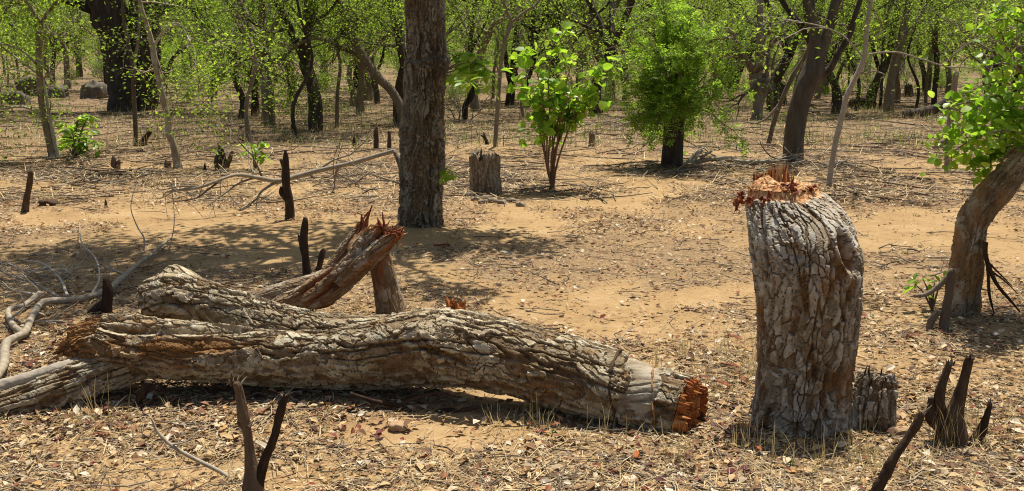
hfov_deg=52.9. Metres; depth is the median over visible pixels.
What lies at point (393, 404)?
fallen branch
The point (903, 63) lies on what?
woodland tree
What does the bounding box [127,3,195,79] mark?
woodland tree
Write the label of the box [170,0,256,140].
woodland sapling
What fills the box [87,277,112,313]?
dead snag
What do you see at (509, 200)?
bark chunk
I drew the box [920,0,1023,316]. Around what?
leaning tree
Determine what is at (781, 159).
brush pile
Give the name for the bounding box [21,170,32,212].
dead snag
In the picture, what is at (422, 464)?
fallen leaves
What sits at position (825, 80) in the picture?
woodland tree
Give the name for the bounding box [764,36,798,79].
dry shrub
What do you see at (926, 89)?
woodland sapling
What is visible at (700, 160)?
fallen branch
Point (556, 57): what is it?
tree
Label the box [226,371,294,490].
dead snag
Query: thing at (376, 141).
dead snag
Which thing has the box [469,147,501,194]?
hollow stump
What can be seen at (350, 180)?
brush pile
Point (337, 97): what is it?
woodland sapling
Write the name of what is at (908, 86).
old stump
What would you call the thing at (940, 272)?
brush pile
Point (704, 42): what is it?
woodland tree
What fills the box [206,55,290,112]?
dry shrub
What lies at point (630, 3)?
woodland tree
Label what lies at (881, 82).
woodland sapling
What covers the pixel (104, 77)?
tree
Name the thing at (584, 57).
woodland tree
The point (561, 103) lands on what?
leafy shrub
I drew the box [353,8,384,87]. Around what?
tree
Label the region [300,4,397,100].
woodland tree
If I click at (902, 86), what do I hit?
dry shrub
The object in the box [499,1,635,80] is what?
woodland tree
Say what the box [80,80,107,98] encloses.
rock
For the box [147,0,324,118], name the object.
woodland tree
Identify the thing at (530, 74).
woodland tree
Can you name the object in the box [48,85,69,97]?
rock
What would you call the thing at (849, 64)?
woodland sapling
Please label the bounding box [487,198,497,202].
bark chunk
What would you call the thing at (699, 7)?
woodland tree
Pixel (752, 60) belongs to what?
woodland tree
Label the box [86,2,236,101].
tree
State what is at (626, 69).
tree
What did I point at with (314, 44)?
woodland tree
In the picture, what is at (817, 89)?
woodland tree
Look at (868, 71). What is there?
dry shrub
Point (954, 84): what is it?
dead snag
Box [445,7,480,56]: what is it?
woodland tree
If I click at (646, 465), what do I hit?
dry straw
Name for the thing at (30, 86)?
rock
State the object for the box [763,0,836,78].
woodland tree
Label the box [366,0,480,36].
woodland sapling
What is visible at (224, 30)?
woodland tree
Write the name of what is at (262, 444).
wood chip
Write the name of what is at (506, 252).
wood chip
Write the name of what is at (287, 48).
woodland tree
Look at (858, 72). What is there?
tree
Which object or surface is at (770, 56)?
dry shrub
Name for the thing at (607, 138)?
dry grass
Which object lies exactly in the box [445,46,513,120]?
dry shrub
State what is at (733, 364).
wood chip
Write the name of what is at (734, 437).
dry grass
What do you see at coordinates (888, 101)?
tree
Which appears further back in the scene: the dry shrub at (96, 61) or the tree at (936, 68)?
the dry shrub at (96, 61)
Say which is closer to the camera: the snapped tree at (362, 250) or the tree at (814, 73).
the snapped tree at (362, 250)
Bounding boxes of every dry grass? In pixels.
[0,74,1021,150]
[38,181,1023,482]
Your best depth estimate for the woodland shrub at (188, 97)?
32.28 m
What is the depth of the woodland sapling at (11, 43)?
42.16 m
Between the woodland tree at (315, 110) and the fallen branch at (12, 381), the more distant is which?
the woodland tree at (315, 110)
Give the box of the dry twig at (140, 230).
[130,185,174,250]
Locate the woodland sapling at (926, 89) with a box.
[920,0,952,104]
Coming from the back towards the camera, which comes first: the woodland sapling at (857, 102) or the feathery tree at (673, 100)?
the woodland sapling at (857, 102)
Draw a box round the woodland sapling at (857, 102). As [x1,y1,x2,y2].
[781,0,900,110]
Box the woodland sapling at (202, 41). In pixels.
[176,2,228,85]
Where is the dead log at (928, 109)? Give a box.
[901,98,947,118]
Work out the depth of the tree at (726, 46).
40.98 m
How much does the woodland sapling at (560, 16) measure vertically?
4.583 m
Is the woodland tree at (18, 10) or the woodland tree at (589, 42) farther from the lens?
the woodland tree at (589, 42)
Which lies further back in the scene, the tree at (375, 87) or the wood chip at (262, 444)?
the tree at (375, 87)
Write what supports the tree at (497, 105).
on the ground at (232, 227)
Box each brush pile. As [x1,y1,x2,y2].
[0,260,131,295]
[279,148,398,195]
[577,115,629,126]
[660,106,871,170]
[790,143,920,172]
[879,242,950,276]
[982,279,1023,305]
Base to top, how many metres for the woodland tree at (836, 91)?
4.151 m
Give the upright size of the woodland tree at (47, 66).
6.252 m
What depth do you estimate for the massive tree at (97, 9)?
27.78 m
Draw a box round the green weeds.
[0,130,1023,490]
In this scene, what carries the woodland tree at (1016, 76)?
on the ground at (232, 227)
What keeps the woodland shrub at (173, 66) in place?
on the ground at (232, 227)
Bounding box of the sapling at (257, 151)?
[237,141,272,170]
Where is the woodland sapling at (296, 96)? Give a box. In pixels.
[245,0,390,138]
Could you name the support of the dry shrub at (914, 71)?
on the ground at (232, 227)
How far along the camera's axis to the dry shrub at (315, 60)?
46.77 m
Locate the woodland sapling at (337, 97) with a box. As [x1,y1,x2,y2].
[315,0,365,127]
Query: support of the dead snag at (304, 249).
on the ground at (232, 227)
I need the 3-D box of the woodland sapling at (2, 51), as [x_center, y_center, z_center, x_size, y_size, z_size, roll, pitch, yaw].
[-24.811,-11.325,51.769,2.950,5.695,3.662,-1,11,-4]
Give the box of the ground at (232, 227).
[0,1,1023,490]
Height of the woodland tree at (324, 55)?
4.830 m
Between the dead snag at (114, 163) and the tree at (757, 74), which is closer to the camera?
the dead snag at (114, 163)
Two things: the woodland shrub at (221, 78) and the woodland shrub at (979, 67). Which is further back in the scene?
the woodland shrub at (979, 67)
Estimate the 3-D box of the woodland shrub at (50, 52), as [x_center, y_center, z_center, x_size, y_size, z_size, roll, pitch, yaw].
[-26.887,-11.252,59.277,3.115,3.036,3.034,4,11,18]
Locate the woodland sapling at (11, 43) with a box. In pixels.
[2,6,33,84]
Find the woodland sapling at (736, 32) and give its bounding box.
[714,0,766,92]
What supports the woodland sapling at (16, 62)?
on the ground at (232, 227)
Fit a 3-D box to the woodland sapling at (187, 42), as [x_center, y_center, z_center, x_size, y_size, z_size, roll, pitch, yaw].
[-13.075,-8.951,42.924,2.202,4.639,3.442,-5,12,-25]
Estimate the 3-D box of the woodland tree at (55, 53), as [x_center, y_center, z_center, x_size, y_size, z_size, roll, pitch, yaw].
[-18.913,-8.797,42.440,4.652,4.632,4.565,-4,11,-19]
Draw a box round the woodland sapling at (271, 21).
[217,0,313,105]
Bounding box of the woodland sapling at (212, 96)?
[185,0,225,101]
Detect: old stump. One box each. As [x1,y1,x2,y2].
[588,130,594,146]
[778,81,786,105]
[905,83,912,96]
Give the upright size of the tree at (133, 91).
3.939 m
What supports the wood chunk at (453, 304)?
on the ground at (232, 227)
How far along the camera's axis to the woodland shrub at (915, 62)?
54.27 m
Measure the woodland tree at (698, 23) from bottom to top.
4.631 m
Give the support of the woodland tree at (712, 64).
on the ground at (232, 227)
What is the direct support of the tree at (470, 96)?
on the ground at (232, 227)
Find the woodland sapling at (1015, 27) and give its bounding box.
[1002,0,1023,58]
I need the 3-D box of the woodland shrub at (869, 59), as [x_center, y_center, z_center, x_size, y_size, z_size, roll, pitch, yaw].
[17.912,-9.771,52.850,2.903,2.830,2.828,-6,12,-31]
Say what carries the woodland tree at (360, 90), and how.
on the ground at (232, 227)
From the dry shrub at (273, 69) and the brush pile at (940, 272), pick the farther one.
the dry shrub at (273, 69)
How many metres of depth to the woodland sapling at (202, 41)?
36.02 m
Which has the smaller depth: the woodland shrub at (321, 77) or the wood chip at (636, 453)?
the wood chip at (636, 453)
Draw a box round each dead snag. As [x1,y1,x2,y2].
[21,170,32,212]
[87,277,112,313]
[111,156,120,168]
[132,380,150,409]
[138,130,151,145]
[164,160,170,167]
[214,145,233,169]
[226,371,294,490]
[279,150,294,219]
[297,217,312,274]
[316,248,325,270]
[373,126,378,148]
[387,131,391,147]
[481,132,488,144]
[870,404,931,490]
[913,268,955,330]
[925,349,998,449]
[932,71,958,166]
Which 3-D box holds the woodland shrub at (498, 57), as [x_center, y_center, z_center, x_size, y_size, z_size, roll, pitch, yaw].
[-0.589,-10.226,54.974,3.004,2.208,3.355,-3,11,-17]
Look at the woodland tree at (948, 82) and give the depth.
36.31 m
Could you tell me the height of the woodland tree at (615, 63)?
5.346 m
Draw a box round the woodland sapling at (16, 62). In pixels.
[1,0,19,78]
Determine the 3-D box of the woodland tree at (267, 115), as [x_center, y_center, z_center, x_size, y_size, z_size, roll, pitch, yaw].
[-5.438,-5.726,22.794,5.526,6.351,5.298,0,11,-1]
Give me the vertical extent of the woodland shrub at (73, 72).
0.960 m
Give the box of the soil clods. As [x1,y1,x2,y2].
[0,135,1022,490]
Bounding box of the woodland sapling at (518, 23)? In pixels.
[451,0,544,116]
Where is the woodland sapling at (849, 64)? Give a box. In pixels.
[836,19,887,87]
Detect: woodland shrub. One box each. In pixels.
[10,31,72,67]
[61,65,79,79]
[82,56,101,73]
[88,49,103,80]
[161,36,188,68]
[161,57,196,81]
[177,80,204,102]
[197,54,234,88]
[314,68,334,88]
[316,68,335,91]
[377,42,406,72]
[382,48,399,72]
[444,85,478,103]
[481,75,503,93]
[484,41,511,71]
[601,77,625,104]
[736,84,765,106]
[781,57,797,75]
[833,41,875,71]
[905,49,933,71]
[921,67,961,89]
[940,57,973,84]
[963,58,982,71]
[972,62,990,76]
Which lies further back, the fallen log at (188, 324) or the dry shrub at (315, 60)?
the dry shrub at (315, 60)
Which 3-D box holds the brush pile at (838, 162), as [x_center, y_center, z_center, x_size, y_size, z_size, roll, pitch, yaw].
[4.730,-1.142,14.370,2.230,0.762,1.312,0,11,0]
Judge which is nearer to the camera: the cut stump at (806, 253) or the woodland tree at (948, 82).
the cut stump at (806, 253)
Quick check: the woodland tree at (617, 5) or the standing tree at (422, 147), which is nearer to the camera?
the standing tree at (422, 147)
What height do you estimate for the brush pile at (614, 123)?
0.926 m
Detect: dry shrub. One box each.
[44,50,80,92]
[59,25,102,73]
[78,38,102,77]
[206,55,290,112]
[210,23,317,97]
[280,19,347,78]
[445,27,490,99]
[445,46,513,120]
[518,17,634,93]
[745,29,785,73]
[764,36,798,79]
[834,30,922,92]
[845,47,924,96]
[848,36,923,94]
[850,50,888,81]
[903,51,927,85]
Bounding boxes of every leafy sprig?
[439,167,460,184]
[443,51,498,99]
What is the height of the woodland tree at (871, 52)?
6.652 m
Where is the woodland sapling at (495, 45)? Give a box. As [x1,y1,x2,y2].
[485,2,502,70]
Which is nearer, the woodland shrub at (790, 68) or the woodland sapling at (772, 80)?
the woodland sapling at (772, 80)
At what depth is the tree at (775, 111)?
18.02 m
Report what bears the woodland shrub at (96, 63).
on the ground at (232, 227)
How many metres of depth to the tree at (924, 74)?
37.41 m
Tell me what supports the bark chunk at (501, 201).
on the ground at (232, 227)
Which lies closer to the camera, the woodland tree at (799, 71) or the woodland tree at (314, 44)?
the woodland tree at (799, 71)
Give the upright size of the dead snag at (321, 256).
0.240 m
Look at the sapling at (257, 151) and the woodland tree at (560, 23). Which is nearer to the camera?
the sapling at (257, 151)
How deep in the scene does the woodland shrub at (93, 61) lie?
52.45 m
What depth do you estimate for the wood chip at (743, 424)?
4.39 m
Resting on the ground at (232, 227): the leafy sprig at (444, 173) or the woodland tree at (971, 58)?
the woodland tree at (971, 58)
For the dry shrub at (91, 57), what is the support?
on the ground at (232, 227)
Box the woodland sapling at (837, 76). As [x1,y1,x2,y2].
[826,0,919,82]
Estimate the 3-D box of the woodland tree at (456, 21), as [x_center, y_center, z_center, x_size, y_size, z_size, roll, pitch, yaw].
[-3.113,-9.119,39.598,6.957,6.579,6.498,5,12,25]
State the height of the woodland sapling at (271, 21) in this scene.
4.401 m
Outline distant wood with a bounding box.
[0,0,990,62]
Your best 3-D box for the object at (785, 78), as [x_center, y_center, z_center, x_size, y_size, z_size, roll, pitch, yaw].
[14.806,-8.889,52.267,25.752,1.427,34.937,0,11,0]
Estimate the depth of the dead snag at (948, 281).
5.96 m
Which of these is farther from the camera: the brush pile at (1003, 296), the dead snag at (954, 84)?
the dead snag at (954, 84)
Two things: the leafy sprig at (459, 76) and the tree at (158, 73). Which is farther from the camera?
the tree at (158, 73)
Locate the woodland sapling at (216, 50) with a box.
[163,0,233,97]
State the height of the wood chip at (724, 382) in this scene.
0.012 m
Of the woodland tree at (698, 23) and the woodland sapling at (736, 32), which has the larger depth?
the woodland tree at (698, 23)
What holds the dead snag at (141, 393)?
on the ground at (232, 227)
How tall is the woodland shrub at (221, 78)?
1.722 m
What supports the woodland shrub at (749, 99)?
on the ground at (232, 227)
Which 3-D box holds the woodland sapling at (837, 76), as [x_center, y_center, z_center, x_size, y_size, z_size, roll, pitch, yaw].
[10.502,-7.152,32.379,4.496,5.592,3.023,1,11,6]
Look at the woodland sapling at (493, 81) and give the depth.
34.24 m
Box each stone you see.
[388,420,405,432]
[892,425,908,437]
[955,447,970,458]
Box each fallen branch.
[0,357,77,388]
[350,392,488,412]
[683,149,779,164]
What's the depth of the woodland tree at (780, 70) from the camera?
27.75 m
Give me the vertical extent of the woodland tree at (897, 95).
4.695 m
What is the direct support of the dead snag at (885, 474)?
on the ground at (232, 227)
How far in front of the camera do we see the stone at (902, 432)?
4.33 m
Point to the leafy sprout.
(931, 301)
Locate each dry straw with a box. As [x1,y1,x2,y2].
[0,85,1023,204]
[0,153,1023,490]
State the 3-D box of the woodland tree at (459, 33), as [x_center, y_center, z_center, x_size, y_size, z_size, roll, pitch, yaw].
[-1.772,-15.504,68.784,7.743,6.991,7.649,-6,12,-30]
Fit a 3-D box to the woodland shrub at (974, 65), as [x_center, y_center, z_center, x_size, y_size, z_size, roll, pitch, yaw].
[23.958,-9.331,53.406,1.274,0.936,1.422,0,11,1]
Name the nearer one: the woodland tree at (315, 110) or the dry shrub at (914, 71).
the woodland tree at (315, 110)
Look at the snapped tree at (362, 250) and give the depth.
6.14 m
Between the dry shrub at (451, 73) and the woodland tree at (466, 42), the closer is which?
the dry shrub at (451, 73)
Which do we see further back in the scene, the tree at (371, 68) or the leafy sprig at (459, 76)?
the tree at (371, 68)
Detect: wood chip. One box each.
[254,440,266,448]
[434,243,450,245]
[498,251,512,254]
[634,451,638,457]
[715,380,730,386]
[724,363,739,366]
[735,423,752,427]
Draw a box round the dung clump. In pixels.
[38,199,59,205]
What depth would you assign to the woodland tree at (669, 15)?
36.95 m
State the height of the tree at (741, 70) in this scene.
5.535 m
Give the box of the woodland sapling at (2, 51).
[1,6,13,73]
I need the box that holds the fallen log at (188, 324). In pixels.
[0,264,708,433]
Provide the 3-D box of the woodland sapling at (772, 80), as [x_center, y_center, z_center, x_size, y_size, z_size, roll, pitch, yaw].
[7.349,-5.632,25.697,2.620,5.058,3.252,7,13,33]
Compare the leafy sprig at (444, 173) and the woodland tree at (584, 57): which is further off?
the woodland tree at (584, 57)
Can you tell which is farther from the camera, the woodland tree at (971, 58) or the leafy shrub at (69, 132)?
the woodland tree at (971, 58)
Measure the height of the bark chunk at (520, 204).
0.074 m
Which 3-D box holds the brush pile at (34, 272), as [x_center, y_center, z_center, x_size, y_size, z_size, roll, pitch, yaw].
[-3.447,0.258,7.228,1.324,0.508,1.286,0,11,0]
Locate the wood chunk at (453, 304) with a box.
[446,296,465,309]
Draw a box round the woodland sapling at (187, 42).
[173,1,198,80]
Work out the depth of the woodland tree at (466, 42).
51.55 m
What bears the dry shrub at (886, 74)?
on the ground at (232, 227)
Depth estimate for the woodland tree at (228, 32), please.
40.10 m
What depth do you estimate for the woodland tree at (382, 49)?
37.89 m
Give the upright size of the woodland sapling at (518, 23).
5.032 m
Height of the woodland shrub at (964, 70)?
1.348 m
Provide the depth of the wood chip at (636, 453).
4.03 m
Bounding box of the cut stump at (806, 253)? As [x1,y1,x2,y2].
[732,162,898,439]
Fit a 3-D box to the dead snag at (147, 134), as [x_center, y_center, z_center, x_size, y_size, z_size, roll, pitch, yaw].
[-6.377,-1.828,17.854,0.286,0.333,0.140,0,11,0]
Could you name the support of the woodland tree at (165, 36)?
on the ground at (232, 227)
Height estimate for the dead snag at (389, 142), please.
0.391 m
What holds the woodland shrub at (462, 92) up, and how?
on the ground at (232, 227)
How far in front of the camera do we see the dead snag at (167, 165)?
14.52 m
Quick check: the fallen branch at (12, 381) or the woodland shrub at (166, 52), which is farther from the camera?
the woodland shrub at (166, 52)
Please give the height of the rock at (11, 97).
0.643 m
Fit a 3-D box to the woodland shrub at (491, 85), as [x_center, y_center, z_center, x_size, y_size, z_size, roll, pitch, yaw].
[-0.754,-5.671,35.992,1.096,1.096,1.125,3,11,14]
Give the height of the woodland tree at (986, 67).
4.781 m
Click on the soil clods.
(464, 391)
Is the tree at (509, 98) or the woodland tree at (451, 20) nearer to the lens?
the tree at (509, 98)
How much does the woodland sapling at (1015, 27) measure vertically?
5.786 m
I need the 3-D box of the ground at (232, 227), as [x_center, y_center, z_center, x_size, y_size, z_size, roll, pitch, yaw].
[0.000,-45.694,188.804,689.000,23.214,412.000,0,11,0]
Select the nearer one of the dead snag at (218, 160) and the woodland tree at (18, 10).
the dead snag at (218, 160)
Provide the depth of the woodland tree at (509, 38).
50.90 m
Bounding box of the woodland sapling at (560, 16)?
[531,0,587,102]
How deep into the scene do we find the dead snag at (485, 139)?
17.67 m
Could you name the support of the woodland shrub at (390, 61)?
on the ground at (232, 227)
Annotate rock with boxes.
[0,91,30,104]
[14,76,49,95]
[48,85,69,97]
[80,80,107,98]
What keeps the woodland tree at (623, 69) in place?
on the ground at (232, 227)
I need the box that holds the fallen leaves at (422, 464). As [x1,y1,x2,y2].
[0,65,1023,490]
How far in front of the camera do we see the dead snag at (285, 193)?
9.59 m
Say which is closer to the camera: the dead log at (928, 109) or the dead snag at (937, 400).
the dead snag at (937, 400)
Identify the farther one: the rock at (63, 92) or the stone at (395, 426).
the rock at (63, 92)
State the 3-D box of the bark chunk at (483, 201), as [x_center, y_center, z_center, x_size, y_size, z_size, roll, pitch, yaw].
[-0.310,-0.463,11.035,0.110,0.072,0.084,0,11,0]
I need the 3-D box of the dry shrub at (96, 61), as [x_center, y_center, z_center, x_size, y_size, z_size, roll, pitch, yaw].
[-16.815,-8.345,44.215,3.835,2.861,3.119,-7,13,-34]
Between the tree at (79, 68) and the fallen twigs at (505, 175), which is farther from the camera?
the tree at (79, 68)
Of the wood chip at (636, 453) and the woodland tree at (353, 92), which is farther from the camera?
the woodland tree at (353, 92)
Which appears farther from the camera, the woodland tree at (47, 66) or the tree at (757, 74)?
the woodland tree at (47, 66)
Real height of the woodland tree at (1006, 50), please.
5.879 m
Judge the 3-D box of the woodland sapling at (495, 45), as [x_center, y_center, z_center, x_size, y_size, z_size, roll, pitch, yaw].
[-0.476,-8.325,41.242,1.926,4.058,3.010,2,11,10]
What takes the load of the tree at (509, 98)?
on the ground at (232, 227)
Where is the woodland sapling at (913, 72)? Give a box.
[855,0,977,107]
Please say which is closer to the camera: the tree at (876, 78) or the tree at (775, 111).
the tree at (775, 111)
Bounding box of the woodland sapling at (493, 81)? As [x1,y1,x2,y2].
[477,0,523,98]
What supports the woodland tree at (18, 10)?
on the ground at (232, 227)
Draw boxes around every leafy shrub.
[55,113,104,158]
[501,22,622,190]
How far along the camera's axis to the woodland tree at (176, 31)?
40.16 m
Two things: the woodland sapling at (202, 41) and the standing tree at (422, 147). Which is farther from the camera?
the woodland sapling at (202, 41)
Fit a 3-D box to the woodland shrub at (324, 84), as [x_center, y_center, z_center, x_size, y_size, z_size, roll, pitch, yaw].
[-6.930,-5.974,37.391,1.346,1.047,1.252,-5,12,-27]
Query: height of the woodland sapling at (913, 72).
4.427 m
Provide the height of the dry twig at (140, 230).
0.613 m
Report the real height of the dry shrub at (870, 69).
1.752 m
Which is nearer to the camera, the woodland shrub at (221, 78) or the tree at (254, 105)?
the tree at (254, 105)
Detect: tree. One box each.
[0,0,128,88]
[0,0,133,161]
[0,0,249,111]
[1,0,45,32]
[1,1,89,77]
[3,0,100,83]
[6,4,95,76]
[40,7,106,83]
[43,0,187,58]
[82,0,189,146]
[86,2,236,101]
[95,12,203,51]
[104,0,370,116]
[107,0,338,169]
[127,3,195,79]
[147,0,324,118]
[160,0,178,62]
[163,13,245,73]
[165,1,293,79]
[169,0,446,133]
[178,0,457,125]
[182,1,301,79]
[213,0,338,101]
[213,0,380,125]
[247,205,406,314]
[258,0,509,124]
[269,0,496,115]
[275,2,335,66]
[288,2,464,106]
[295,4,346,72]
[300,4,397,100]
[320,9,398,74]
[325,1,403,103]
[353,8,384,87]
[385,1,505,33]
[389,8,469,47]
[397,0,449,227]
[445,0,512,51]
[445,0,610,110]
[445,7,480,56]
[446,0,555,119]
[447,3,490,59]
[460,0,608,93]
[465,0,605,146]
[474,1,537,75]
[481,0,578,104]
[487,0,601,84]
[493,0,677,103]
[499,0,632,70]
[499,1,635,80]
[504,0,718,112]
[536,0,562,100]
[553,0,744,87]
[562,0,608,65]
[566,1,698,81]
[571,0,636,67]
[573,0,903,161]
[577,4,667,79]
[578,0,708,99]
[599,0,766,166]
[616,5,654,74]
[617,0,716,70]
[638,1,745,58]
[661,0,769,96]
[669,5,735,81]
[691,3,834,143]
[697,0,823,118]
[699,0,898,111]
[700,0,755,85]
[712,0,856,91]
[716,0,1022,188]
[724,0,936,90]
[725,0,886,98]
[731,11,802,76]
[745,0,880,93]
[755,0,931,115]
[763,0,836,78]
[835,0,970,101]
[837,0,904,71]
[839,0,944,101]
[853,0,976,112]
[870,0,988,104]
[880,0,1023,97]
[881,0,1020,92]
[891,1,975,70]
[900,0,973,91]
[902,0,1023,76]
[913,0,1023,92]
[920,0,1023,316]
[925,0,1020,92]
[939,0,1023,92]
[942,0,995,66]
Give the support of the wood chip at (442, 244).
on the ground at (232, 227)
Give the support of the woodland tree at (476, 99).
on the ground at (232, 227)
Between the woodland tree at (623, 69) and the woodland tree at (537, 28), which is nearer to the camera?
the woodland tree at (623, 69)
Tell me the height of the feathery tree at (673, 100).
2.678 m
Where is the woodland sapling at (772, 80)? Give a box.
[753,2,802,114]
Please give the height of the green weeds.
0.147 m
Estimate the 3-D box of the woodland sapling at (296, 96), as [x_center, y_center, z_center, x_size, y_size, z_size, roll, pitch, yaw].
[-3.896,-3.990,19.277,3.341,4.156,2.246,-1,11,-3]
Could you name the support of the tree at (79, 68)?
on the ground at (232, 227)
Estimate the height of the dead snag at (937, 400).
0.481 m
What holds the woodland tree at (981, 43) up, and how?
on the ground at (232, 227)
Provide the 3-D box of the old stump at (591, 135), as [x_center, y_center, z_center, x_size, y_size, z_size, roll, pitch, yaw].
[1.347,-1.787,17.399,0.128,0.355,0.132,0,11,0]
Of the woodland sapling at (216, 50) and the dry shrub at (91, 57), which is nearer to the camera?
the woodland sapling at (216, 50)
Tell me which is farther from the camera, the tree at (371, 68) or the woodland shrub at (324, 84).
the woodland shrub at (324, 84)
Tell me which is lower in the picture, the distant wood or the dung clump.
the dung clump
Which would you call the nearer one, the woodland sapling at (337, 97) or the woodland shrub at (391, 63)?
the woodland sapling at (337, 97)
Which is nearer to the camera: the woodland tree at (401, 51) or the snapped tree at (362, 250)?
the snapped tree at (362, 250)
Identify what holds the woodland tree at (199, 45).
on the ground at (232, 227)
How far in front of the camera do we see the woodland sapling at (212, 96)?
32.00 m
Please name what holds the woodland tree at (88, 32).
on the ground at (232, 227)
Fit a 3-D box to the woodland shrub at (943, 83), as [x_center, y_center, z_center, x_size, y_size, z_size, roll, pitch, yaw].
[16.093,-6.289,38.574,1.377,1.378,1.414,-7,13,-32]
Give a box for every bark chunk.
[478,199,487,203]
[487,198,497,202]
[497,200,506,203]
[506,198,516,202]
[515,202,524,206]
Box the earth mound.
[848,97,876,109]
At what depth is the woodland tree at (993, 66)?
30.47 m
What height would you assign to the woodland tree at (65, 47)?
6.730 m
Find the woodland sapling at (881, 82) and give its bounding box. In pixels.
[828,0,914,108]
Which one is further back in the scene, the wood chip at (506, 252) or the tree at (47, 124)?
the tree at (47, 124)
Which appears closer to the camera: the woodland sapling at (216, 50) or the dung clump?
the dung clump
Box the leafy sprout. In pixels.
[902,271,946,309]
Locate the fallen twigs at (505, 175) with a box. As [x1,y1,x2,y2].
[0,82,1023,452]
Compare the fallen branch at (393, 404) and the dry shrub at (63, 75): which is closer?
the fallen branch at (393, 404)
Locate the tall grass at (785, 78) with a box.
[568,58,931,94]
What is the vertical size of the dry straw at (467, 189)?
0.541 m
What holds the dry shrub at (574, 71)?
on the ground at (232, 227)
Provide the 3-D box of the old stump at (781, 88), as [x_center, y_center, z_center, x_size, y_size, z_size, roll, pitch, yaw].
[7.970,-4.468,30.499,0.417,0.852,0.388,0,11,0]

